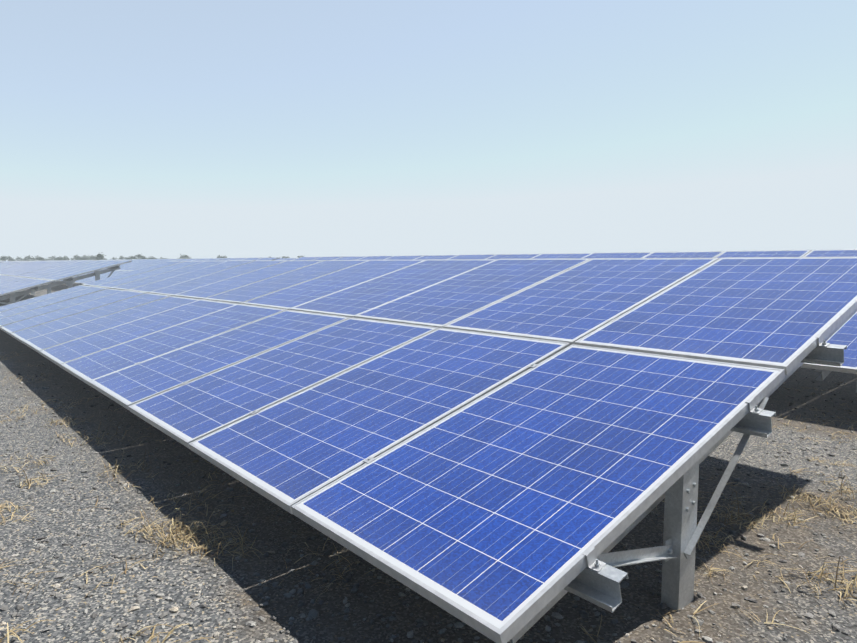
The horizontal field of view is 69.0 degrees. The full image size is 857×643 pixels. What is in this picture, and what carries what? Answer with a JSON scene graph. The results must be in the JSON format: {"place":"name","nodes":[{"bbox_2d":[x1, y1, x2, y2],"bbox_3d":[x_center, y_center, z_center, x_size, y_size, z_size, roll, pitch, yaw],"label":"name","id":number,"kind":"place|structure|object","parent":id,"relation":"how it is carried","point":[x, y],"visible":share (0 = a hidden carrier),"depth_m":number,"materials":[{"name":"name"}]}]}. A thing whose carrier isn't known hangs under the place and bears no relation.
{"place":"outdoors","nodes":[
{"label":"outdoors","id":0,"kind":"place"},
{"bbox_2d":[0,281,856,642],"bbox_3d":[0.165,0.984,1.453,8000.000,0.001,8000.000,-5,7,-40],"label":"ground","id":1,"kind":"structure","parent":0,"point":[388,599],"depth_m":2.44,"materials":[{"name":"grey gravel"}]},
{"bbox_2d":[0,260,131,300],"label":"solar panels","id":2,"kind":"object","parent":1,"relation":"on","point":[17,276],"visible":1,"depth_m":15.53,"materials":[{"name":"glass"}]},
{"bbox_2d":[0,269,114,304],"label":"support posts","id":3,"kind":"object","parent":2,"relation":"attached to","point":[70,284],"visible":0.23,"depth_m":14.66,"materials":[{"name":"grey metal"}]},
{"bbox_2d":[49,260,94,260],"bbox_3d":[-25.853,-3.445,40.511,3.321,0.188,20.378,-24,19,-37],"label":"table row","id":4,"kind":"object","parent":1,"relation":"on","point":[71,260],"visible":0.02,"depth_m":37.83,"materials":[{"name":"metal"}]},
{"bbox_2d":[0,253,303,260],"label":"trees","id":5,"kind":"object","parent":1,"relation":"on","point":[76,257],"visible":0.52,"depth_m":395.12,"materials":[{"name":"green plant"}]},
{"bbox_2d":[58,257,279,284],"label":"solar panels","id":6,"kind":"object","parent":1,"relation":"on","point":[134,264],"visible":0.21,"depth_m":23.55,"materials":[{"name":"glass"}]},
{"bbox_2d":[277,258,296,259],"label":"solar panels","id":7,"kind":"object","parent":1,"relation":"on","point":[286,258],"depth_m":25.32,"materials":[{"name":"glass"}]},
{"bbox_2d":[0,257,856,642],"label":"solar panels","id":8,"kind":"object","parent":1,"relation":"on","point":[502,449],"visible":1,"depth_m":2.93,"materials":[{"name":"glass"}]},
{"bbox_2d":[597,397,768,610],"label":"table posts","id":9,"kind":"object","parent":8,"relation":"attached to","point":[682,533],"visible":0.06,"depth_m":2.01,"materials":[{"name":"grey metal"}]},
{"bbox_2d":[0,363,856,642],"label":"pebbles","id":10,"kind":"object","parent":1,"relation":"on","point":[313,613],"visible":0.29,"depth_m":2.19,"materials":[{"name":"grey gravel"}]},
{"bbox_2d":[294,249,856,380],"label":"solar panels","id":11,"kind":"object","parent":1,"relation":"on","point":[845,333],"visible":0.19,"depth_m":7.89,"materials":[{"name":"glass"}]},
{"bbox_2d":[0,348,856,642],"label":"dry grass","id":12,"kind":"structure","parent":0,"point":[174,530],"depth_m":2.62,"materials":[{"name":"beige plant"}]},
{"bbox_2d":[0,0,856,260],"label":"sky","id":13,"kind":"structure","parent":0,"point":[168,129],"materials":[{"name":"blue"}]}
]}

